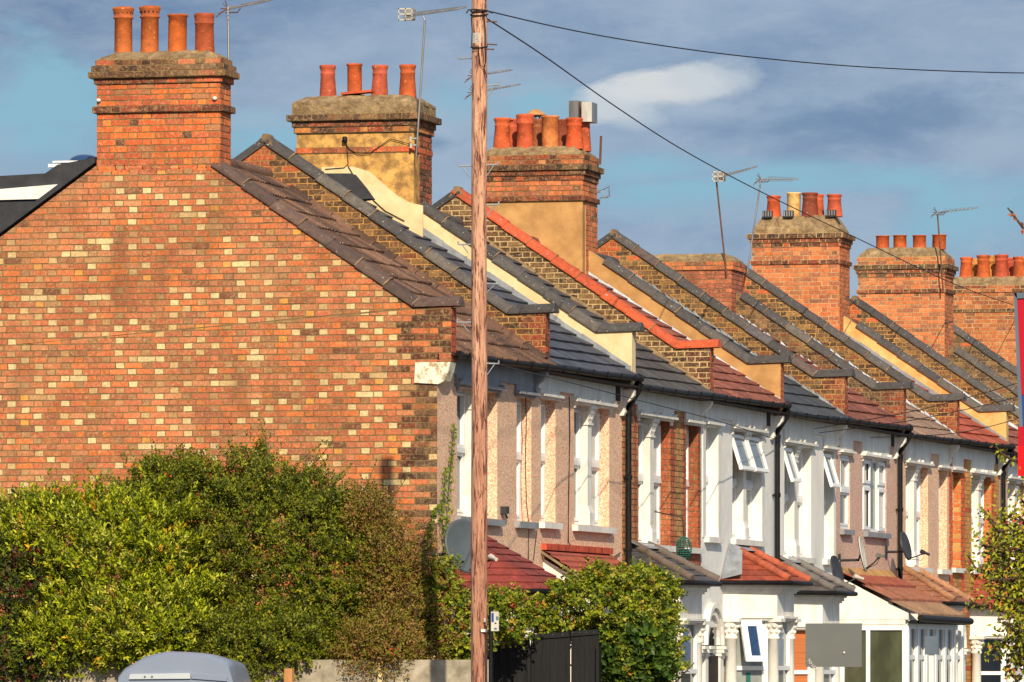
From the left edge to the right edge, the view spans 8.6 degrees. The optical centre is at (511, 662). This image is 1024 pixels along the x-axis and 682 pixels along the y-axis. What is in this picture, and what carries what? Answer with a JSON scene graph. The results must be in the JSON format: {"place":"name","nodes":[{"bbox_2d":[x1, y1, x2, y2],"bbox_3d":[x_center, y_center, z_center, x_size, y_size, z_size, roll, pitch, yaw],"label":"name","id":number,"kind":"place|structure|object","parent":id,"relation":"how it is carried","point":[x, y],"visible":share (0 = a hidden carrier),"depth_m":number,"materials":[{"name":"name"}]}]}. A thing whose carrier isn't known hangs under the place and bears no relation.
{"place":"outdoors","nodes":[
{"label":"outdoors","id":0,"kind":"place"},
{"bbox_2d":[286,63,721,681],"bbox_3d":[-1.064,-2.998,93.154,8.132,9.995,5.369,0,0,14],"label":"terraced house","id":1,"kind":"structure","parent":0,"point":[360,133],"depth_m":90.89,"materials":[{"name":"brick"}]},
{"bbox_2d":[398,6,465,155],"bbox_3d":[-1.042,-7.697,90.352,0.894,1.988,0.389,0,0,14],"label":"television aerial","id":2,"kind":"object","parent":1,"relation":"attached to","point":[408,14],"visible":1,"depth_m":90.38,"materials":[{"name":"metal"}]},
{"bbox_2d":[638,418,675,551],"bbox_3d":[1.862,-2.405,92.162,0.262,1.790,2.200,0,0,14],"label":"window","id":3,"kind":"structure","parent":1,"relation":"in","point":[649,434],"depth_m":92.06,"materials":[{"name":"plastic"}]},
{"bbox_2d":[655,511,691,559],"bbox_3d":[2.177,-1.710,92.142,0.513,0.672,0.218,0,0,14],"label":"hanging basket","id":4,"kind":"object","parent":1,"relation":"hanging from","point":[684,552],"visible":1,"depth_m":92.06,"materials":[{"name":"green"}]},
{"bbox_2d":[632,540,721,681],"bbox_3d":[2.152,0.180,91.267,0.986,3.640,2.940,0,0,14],"label":"bay window","id":5,"kind":"structure","parent":1,"relation":"in","point":[697,579],"depth_m":91.39,"materials":[{"name":"white paint"}]},
{"bbox_2d":[685,426,703,553],"bbox_3d":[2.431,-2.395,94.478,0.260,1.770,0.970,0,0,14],"label":"window","id":6,"kind":"structure","parent":1,"relation":"in","point":[694,550],"depth_m":94.80,"materials":[{"name":"plastic"}]},
{"bbox_2d":[0,0,1023,298],"label":"sky","id":7,"kind":"structure","parent":0,"point":[897,145],"materials":[{"name":"blue"}]},
{"bbox_2d":[487,101,857,681],"bbox_3d":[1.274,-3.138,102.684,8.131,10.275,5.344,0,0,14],"label":"terraced house","id":8,"kind":"structure","parent":0,"point":[544,175],"depth_m":100.34,"materials":[{"name":"brick"}]},
{"bbox_2d":[464,83,520,99],"bbox_3d":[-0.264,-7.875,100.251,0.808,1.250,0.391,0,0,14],"label":"television aerial","id":9,"kind":"object","parent":8,"relation":"attached to","point":[496,88],"visible":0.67,"depth_m":100.22,"materials":[{"name":"metal"}]},
{"bbox_2d":[464,69,512,82],"bbox_3d":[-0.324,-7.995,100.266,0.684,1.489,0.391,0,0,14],"label":"television aerial","id":10,"kind":"object","parent":9,"relation":"attached to","point":[500,71],"visible":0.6,"depth_m":100.25,"materials":[{"name":"metal"}]},
{"bbox_2d":[599,136,601,164],"bbox_3d":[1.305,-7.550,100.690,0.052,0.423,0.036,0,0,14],"label":"vent pipe","id":11,"kind":"object","parent":8,"relation":"attached to","point":[600,152],"visible":1,"depth_m":100.68,"materials":[{"name":"metal"}]},
{"bbox_2d":[594,186,609,198],"bbox_3d":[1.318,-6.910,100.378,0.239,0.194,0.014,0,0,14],"label":"television aerial","id":12,"kind":"object","parent":8,"relation":"attached to","point":[603,194],"visible":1,"depth_m":100.37,"materials":[{"name":"metal"}]},
{"bbox_2d":[783,445,816,563],"bbox_3d":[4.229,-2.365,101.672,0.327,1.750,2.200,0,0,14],"label":"window","id":13,"kind":"structure","parent":8,"relation":"in","point":[793,459],"depth_m":101.58,"materials":[{"name":"plastic"}]},
{"bbox_2d":[780,555,857,681],"bbox_3d":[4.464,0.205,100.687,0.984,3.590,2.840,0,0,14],"label":"bay window","id":14,"kind":"structure","parent":8,"relation":"in","point":[820,602],"depth_m":99.95,"materials":[{"name":"white paint"}]},
{"bbox_2d":[823,452,840,564],"bbox_3d":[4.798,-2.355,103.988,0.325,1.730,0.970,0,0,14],"label":"window","id":15,"kind":"structure","parent":8,"relation":"in","point":[829,468],"depth_m":104.04,"materials":[{"name":"plastic"}]},
{"bbox_2d":[830,555,863,585],"bbox_3d":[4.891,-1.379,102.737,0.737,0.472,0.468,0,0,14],"label":"satellite dish","id":16,"kind":"object","parent":8,"relation":"attached to","point":[836,568],"visible":0.74,"depth_m":102.78,"materials":[{"name":"metal"}]},
{"bbox_2d":[597,229,973,681],"bbox_3d":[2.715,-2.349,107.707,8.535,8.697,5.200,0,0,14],"label":"terraced house","id":17,"kind":"structure","parent":0,"point":[893,643],"depth_m":105.34,"materials":[{"name":"brown brick"}]},
{"bbox_2d":[840,454,854,534],"bbox_3d":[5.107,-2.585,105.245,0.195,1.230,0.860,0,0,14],"label":"window","id":18,"kind":"structure","parent":17,"relation":"in","point":[844,459],"depth_m":105.39,"materials":[{"name":"plastic"}]},
{"bbox_2d":[838,536,884,571],"bbox_3d":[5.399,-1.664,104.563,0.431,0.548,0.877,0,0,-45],"label":"satellite dish","id":19,"kind":"object","parent":17,"relation":"attached to","point":[862,555],"visible":0.98,"depth_m":104.60,"materials":[{"name":"metal"}]},
{"bbox_2d":[862,458,891,538],"bbox_3d":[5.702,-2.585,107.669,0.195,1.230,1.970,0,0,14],"label":"window","id":20,"kind":"structure","parent":17,"relation":"in","point":[873,474],"depth_m":107.76,"materials":[{"name":"plastic"}]},
{"bbox_2d":[885,531,929,560],"bbox_3d":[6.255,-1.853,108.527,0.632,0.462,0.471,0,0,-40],"label":"satellite dish","id":21,"kind":"object","parent":17,"relation":"attached to","point":[905,546],"visible":1,"depth_m":108.44,"materials":[{"name":"grey metal"}]},
{"bbox_2d":[653,253,973,681],"bbox_3d":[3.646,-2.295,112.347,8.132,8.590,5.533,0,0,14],"label":"terraced house","id":22,"kind":"structure","parent":0,"point":[927,461],"depth_m":109.93,"materials":[{"name":"brick"}]},
{"bbox_2d":[712,166,756,275],"bbox_3d":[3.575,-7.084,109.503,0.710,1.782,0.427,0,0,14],"label":"television aerial","id":23,"kind":"object","parent":22,"relation":"attached to","point":[719,176],"visible":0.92,"depth_m":109.54,"materials":[{"name":"metal"}]},
{"bbox_2d":[747,173,797,270],"bbox_3d":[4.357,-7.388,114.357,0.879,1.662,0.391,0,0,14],"label":"television aerial","id":24,"kind":"object","parent":22,"relation":"attached to","point":[761,180],"visible":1,"depth_m":114.41,"materials":[{"name":"metal"}]},
{"bbox_2d":[906,465,933,572],"bbox_3d":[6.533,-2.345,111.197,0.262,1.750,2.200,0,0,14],"label":"window","id":25,"kind":"structure","parent":22,"relation":"in","point":[913,515],"depth_m":111.10,"materials":[{"name":"plastic"}]},
{"bbox_2d":[893,564,973,681],"bbox_3d":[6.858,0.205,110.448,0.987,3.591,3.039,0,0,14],"label":"bay window","id":26,"kind":"structure","parent":22,"relation":"in","point":[951,596],"depth_m":109.88,"materials":[{"name":"tile"}]},
{"bbox_2d":[938,474,952,574],"bbox_3d":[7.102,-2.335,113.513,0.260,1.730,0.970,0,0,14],"label":"window","id":27,"kind":"structure","parent":22,"relation":"in","point":[940,571],"depth_m":113.77,"materials":[{"name":"plastic"}]},
{"bbox_2d":[743,266,1023,681],"bbox_3d":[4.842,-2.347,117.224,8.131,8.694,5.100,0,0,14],"label":"terraced house","id":28,"kind":"structure","parent":0,"point":[975,472],"depth_m":115.28,"materials":[{"name":"brick"}]},
{"bbox_2d":[951,516,965,572],"bbox_3d":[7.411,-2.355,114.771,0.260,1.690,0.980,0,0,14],"label":"window","id":29,"kind":"structure","parent":28,"relation":"in","point":[955,570],"depth_m":114.60,"materials":[{"name":"plastic"}]},
{"bbox_2d":[970,475,996,573],"bbox_3d":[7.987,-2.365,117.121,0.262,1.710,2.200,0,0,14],"label":"window","id":30,"kind":"structure","parent":28,"relation":"in","point":[977,493],"depth_m":117.03,"materials":[{"name":"plastic"}]},
{"bbox_2d":[967,573,1023,681],"bbox_3d":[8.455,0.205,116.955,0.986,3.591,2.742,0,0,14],"label":"bay window","id":31,"kind":"structure","parent":28,"relation":"in","point":[980,633],"depth_m":116.15,"materials":[{"name":"white paint"}]},
{"bbox_2d":[746,192,1023,583],"bbox_3d":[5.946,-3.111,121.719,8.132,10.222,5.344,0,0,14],"label":"terraced house","id":32,"kind":"structure","parent":0,"point":[803,259],"depth_m":119.29,"materials":[{"name":"brick"}]},
{"bbox_2d":[1008,480,1020,576],"bbox_3d":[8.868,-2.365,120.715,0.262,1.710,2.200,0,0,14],"label":"window","id":33,"kind":"structure","parent":32,"relation":"in","point":[1014,489],"depth_m":120.62,"materials":[{"name":"plastic"}]},
{"bbox_2d":[814,383,1016,428],"bbox_3d":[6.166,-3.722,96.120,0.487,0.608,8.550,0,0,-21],"label":"overhead wire","id":34,"kind":"object","parent":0,"point":[914,410],"visible":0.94,"depth_m":97.80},
{"bbox_2d":[819,397,1016,432],"bbox_3d":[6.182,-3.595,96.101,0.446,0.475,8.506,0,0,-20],"label":"overhead wire","id":35,"kind":"object","parent":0,"point":[917,419],"visible":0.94,"depth_m":97.75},
{"bbox_2d":[849,295,1018,451],"bbox_3d":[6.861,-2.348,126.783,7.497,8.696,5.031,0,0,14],"label":"terraced house","id":36,"kind":"structure","parent":0,"point":[917,349],"depth_m":124.08,"materials":[{"name":"brown brick"}]},
{"bbox_2d":[853,234,1017,407],"bbox_3d":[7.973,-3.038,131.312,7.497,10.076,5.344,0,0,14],"label":"terraced house","id":37,"kind":"structure","parent":0,"point":[916,302],"depth_m":128.80,"materials":[{"name":"brown brick"}]},
{"bbox_2d":[930,206,978,289],"bbox_3d":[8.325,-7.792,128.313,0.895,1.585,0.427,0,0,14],"label":"television aerial","id":38,"kind":"object","parent":37,"relation":"attached to","point":[955,210],"visible":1,"depth_m":128.37,"materials":[{"name":"metal"}]},
{"bbox_2d":[870,418,1018,437],"bbox_3d":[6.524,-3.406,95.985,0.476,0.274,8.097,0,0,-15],"label":"overhead wire","id":39,"kind":"object","parent":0,"point":[945,434],"visible":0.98,"depth_m":97.94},
{"bbox_2d":[953,324,1017,387],"bbox_3d":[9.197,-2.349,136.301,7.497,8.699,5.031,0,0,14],"label":"terraced house","id":40,"kind":"structure","parent":0,"point":[982,352],"depth_m":133.75,"materials":[{"name":"brown brick"}]},
{"bbox_2d":[953,254,1023,366],"bbox_3d":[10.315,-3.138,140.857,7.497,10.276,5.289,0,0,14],"label":"terraced house","id":41,"kind":"structure","parent":0,"point":[988,322],"depth_m":138.36,"materials":[{"name":"brown brick"}]},
{"bbox_3d":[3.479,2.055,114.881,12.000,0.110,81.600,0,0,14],"label":"pavement","id":42,"kind":"structure","parent":0,"visible":0},
{"bbox_2d":[0,501,78,681],"bbox_3d":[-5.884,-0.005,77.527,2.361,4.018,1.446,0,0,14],"label":"berry shrub","id":43,"kind":"object","parent":42,"relation":"on","point":[5,577],"visible":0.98,"depth_m":77.05,"materials":[{"name":"green plant"}]},
{"bbox_2d":[0,466,232,680],"bbox_3d":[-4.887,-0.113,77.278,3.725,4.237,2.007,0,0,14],"label":"laurel bush","id":44,"kind":"object","parent":42,"relation":"on","point":[113,520],"visible":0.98,"depth_m":76.89,"materials":[{"name":"green plant"}]},
{"bbox_2d":[1,657,488,681],"bbox_3d":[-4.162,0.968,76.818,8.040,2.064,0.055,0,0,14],"label":"panel fence","id":45,"kind":"object","parent":42,"relation":"on","point":[435,671],"visible":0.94,"depth_m":76.23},
{"bbox_2d":[75,412,416,681],"bbox_3d":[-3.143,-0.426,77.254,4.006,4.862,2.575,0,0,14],"label":"dark shrub","id":46,"kind":"object","parent":42,"relation":"on","point":[282,629],"visible":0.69,"depth_m":77.17,"materials":[{"name":"green plant"}]},
{"bbox_2d":[0,5,562,661],"bbox_3d":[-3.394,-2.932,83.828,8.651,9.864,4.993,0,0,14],"label":"terraced house","id":47,"kind":"structure","parent":42,"relation":"on","point":[172,273],"depth_m":81.53,"materials":[{"name":"brick"}]},
{"bbox_2d":[216,0,271,126],"bbox_3d":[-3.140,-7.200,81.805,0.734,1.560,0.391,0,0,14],"label":"television aerial","id":48,"kind":"object","parent":47,"relation":"attached to","point":[227,8],"visible":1,"depth_m":81.86,"materials":[{"name":"metal"}]},
{"bbox_2d":[423,502,443,572],"bbox_3d":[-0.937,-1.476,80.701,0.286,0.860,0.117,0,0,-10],"label":"ivy strand","id":49,"kind":"object","parent":47,"relation":"attached to","point":[439,506],"visible":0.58,"depth_m":80.69,"materials":[{"name":"green plant"}]},
{"bbox_2d":[438,466,450,565],"bbox_3d":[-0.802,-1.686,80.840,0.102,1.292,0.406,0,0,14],"label":"ivy strand","id":50,"kind":"object","parent":47,"relation":"attached to","point":[445,472],"visible":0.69,"depth_m":80.85,"materials":[{"name":"green plant"}]},
{"bbox_2d":[442,423,456,565],"bbox_3d":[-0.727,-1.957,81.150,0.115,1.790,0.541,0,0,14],"label":"ivy strand","id":51,"kind":"object","parent":47,"relation":"attached to","point":[451,462],"visible":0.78,"depth_m":81.14,"materials":[{"name":"green plant"}]},
{"bbox_2d":[422,519,497,572],"bbox_3d":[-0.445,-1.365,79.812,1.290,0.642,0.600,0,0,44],"label":"satellite dish","id":52,"kind":"object","parent":47,"relation":"attached to","point":[457,538],"visible":0.69,"depth_m":79.87,"materials":[{"name":"metal"}]},
{"bbox_2d":[455,389,504,525],"bbox_3d":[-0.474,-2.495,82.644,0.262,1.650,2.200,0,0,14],"label":"window","id":53,"kind":"structure","parent":47,"relation":"in","point":[464,396],"depth_m":82.50,"materials":[{"name":"plastic"}]},
{"bbox_2d":[500,506,508,518],"bbox_3d":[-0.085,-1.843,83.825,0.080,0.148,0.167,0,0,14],"label":"wall vent","id":54,"kind":"object","parent":47,"relation":"attached to","point":[504,510],"depth_m":83.75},
{"bbox_2d":[449,536,562,655],"bbox_3d":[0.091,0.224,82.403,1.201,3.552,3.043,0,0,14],"label":"bay window","id":55,"kind":"structure","parent":47,"relation":"in","point":[511,566],"depth_m":81.62,"materials":[{"name":"red tile"}]},
{"bbox_2d":[515,398,538,528],"bbox_3d":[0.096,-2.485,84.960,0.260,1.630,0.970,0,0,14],"label":"window","id":56,"kind":"structure","parent":47,"relation":"in","point":[518,524],"depth_m":85.26,"materials":[{"name":"plastic"}]},
{"bbox_2d":[525,397,536,560],"bbox_3d":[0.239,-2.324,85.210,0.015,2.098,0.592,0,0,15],"label":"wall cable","id":57,"kind":"object","parent":47,"relation":"attached to","point":[526,489],"depth_m":84.97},
{"bbox_2d":[284,668,293,681],"bbox_3d":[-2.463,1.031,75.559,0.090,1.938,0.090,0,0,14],"label":"timber post","id":58,"kind":"object","parent":42,"relation":"on","point":[288,674],"visible":1,"depth_m":75.52,"materials":[{"name":"orange wood"}]},
{"bbox_2d":[321,475,463,681],"bbox_3d":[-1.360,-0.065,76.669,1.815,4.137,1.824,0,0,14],"label":"brown shrub","id":59,"kind":"object","parent":42,"relation":"on","point":[404,638],"visible":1,"depth_m":76.72,"materials":[{"name":"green plant"}]},
{"bbox_2d":[232,134,650,681],"bbox_3d":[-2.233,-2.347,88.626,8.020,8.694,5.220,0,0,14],"label":"terraced house","id":60,"kind":"structure","parent":42,"relation":"on","point":[593,478],"depth_m":86.74,"materials":[{"name":"brick"}]},
{"bbox_2d":[539,400,562,529],"bbox_3d":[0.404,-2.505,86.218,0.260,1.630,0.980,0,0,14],"label":"window","id":61,"kind":"structure","parent":60,"relation":"in","point":[547,525],"depth_m":86.52,"materials":[{"name":"plastic"}]},
{"bbox_2d":[572,404,615,533],"bbox_3d":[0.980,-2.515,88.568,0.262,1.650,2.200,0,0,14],"label":"window","id":62,"kind":"structure","parent":60,"relation":"in","point":[586,422],"depth_m":88.47,"materials":[{"name":"plastic"}]},
{"bbox_2d":[568,397,620,556],"bbox_3d":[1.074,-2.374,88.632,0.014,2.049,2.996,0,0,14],"label":"wall cable","id":63,"kind":"object","parent":60,"relation":"attached to","point":[569,472],"depth_m":87.24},
{"bbox_2d":[417,551,547,659],"bbox_3d":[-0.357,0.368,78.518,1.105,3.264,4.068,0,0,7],"label":"corner ivy","id":64,"kind":"object","parent":42,"relation":"on","point":[507,604],"visible":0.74,"depth_m":76.92,"materials":[{"name":"green plant"}]},
{"bbox_2d":[487,629,600,681],"bbox_3d":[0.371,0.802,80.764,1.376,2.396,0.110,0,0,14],"label":"garden fence","id":65,"kind":"object","parent":42,"relation":"on","point":[545,657],"visible":0.94,"depth_m":80.73,"materials":[{"name":"wood"}]},
{"bbox_2d":[524,556,694,681],"bbox_3d":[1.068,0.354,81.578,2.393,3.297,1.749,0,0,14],"label":"ivy mound","id":66,"kind":"object","parent":42,"relation":"on","point":[660,589],"visible":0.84,"depth_m":81.36,"materials":[{"name":"green plant"}]},
{"bbox_2d":[599,608,681,681],"bbox_3d":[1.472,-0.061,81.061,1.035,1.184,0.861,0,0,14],"label":"hanging ivy","id":67,"kind":"object","parent":66,"relation":"hanging from","point":[636,661],"visible":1,"depth_m":80.86,"materials":[{"name":"green plant"}]},
{"bbox_2d":[432,186,812,681],"bbox_3d":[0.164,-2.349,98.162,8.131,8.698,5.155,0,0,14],"label":"terraced house","id":68,"kind":"structure","parent":42,"relation":"on","point":[748,615],"depth_m":96.51,"materials":[{"name":"white paint"}]},
{"bbox_2d":[706,627,717,681],"bbox_3d":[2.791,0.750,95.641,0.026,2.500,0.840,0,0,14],"label":"door","id":69,"kind":"structure","parent":68,"relation":"in","point":[712,660],"depth_m":95.70,"materials":[{"name":"grey glass"}]},
{"bbox_2d":[704,428,723,542],"bbox_3d":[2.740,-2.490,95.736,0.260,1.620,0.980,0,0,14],"label":"window","id":70,"kind":"structure","parent":68,"relation":"in","point":[707,539],"depth_m":96.05,"materials":[{"name":"plastic"}]},
{"bbox_2d":[731,431,769,546],"bbox_3d":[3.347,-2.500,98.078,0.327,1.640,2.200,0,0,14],"label":"window","id":71,"kind":"structure","parent":68,"relation":"in","point":[748,456],"depth_m":98.00,"materials":[{"name":"plastic"}]},
{"bbox_2d":[719,543,812,681],"bbox_3d":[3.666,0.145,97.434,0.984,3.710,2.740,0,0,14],"label":"bay window","id":72,"kind":"structure","parent":68,"relation":"in","point":[760,623],"depth_m":96.69,"materials":[{"name":"white paint"}]},
{"bbox_2d":[925,636,937,681],"bbox_3d":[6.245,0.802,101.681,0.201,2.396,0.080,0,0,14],"label":"estate board","id":73,"kind":"object","parent":42,"relation":"on","point":[931,646],"visible":1,"depth_m":101.66,"materials":[{"name":"white paint"}]},
{"label":"side road","id":74,"kind":"structure","parent":0,"visible":0},
{"bbox_2d":[118,651,250,681],"bbox_3d":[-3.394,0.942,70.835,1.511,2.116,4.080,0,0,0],"label":"parked van","id":75,"kind":"object","parent":74,"relation":"on","point":[172,666],"visible":1,"depth_m":68.95,"materials":[{"name":"paint"}]},
{"label":"road","id":76,"kind":"structure","parent":0,"visible":0},
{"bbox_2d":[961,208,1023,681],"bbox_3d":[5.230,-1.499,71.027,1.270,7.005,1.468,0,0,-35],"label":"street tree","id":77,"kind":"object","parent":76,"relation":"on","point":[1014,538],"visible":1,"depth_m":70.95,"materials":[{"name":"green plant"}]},
{"bbox_2d":[1014,292,1023,475],"bbox_3d":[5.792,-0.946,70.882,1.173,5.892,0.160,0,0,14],"label":"shop sign","id":78,"kind":"object","parent":76,"relation":"on","point":[1019,313],"visible":1,"depth_m":70.95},
{"bbox_3d":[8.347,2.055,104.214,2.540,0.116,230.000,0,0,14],"label":"pavement","id":79,"kind":"structure","parent":0,"visible":0},
{"bbox_2d":[456,0,499,681],"bbox_3d":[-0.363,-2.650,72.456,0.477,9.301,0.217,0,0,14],"label":"telegraph pole","id":80,"kind":"object","parent":79,"relation":"on","point":[479,402],"visible":1,"depth_m":72.40,"materials":[{"name":"brown wood"}]},
{"bbox_2d":[487,361,776,439],"bbox_3d":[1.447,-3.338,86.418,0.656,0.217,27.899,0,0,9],"label":"gutter","id":81,"kind":"object","parent":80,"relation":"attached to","point":[627,397],"visible":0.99,"depth_m":87.55,"materials":[{"name":"black plastic"}]},
{"bbox_2d":[487,18,1012,304],"bbox_3d":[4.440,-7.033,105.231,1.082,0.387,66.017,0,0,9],"label":"overhead wire","id":82,"kind":"object","parent":80,"relation":"attached to","point":[713,166],"visible":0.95,"depth_m":97.21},
{"bbox_2d":[491,11,1023,72],"bbox_3d":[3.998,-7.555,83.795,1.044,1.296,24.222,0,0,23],"label":"overhead wire","id":83,"kind":"object","parent":80,"relation":"attached to","point":[747,56],"visible":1,"depth_m":81.91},
{"bbox_2d":[489,606,498,681],"bbox_3d":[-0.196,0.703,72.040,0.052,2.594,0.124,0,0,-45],"label":"street notice","id":84,"kind":"object","parent":79,"relation":"on","point":[493,621],"visible":1,"depth_m":72.05,"materials":[{"name":"white plastic"}]},
{"bbox_2d":[805,623,861,681],"bbox_3d":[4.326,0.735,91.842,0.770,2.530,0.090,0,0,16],"label":"estate board","id":85,"kind":"object","parent":79,"relation":"on","point":[833,644],"visible":1,"depth_m":91.82,"materials":[{"name":"grey paint"}]}
]}

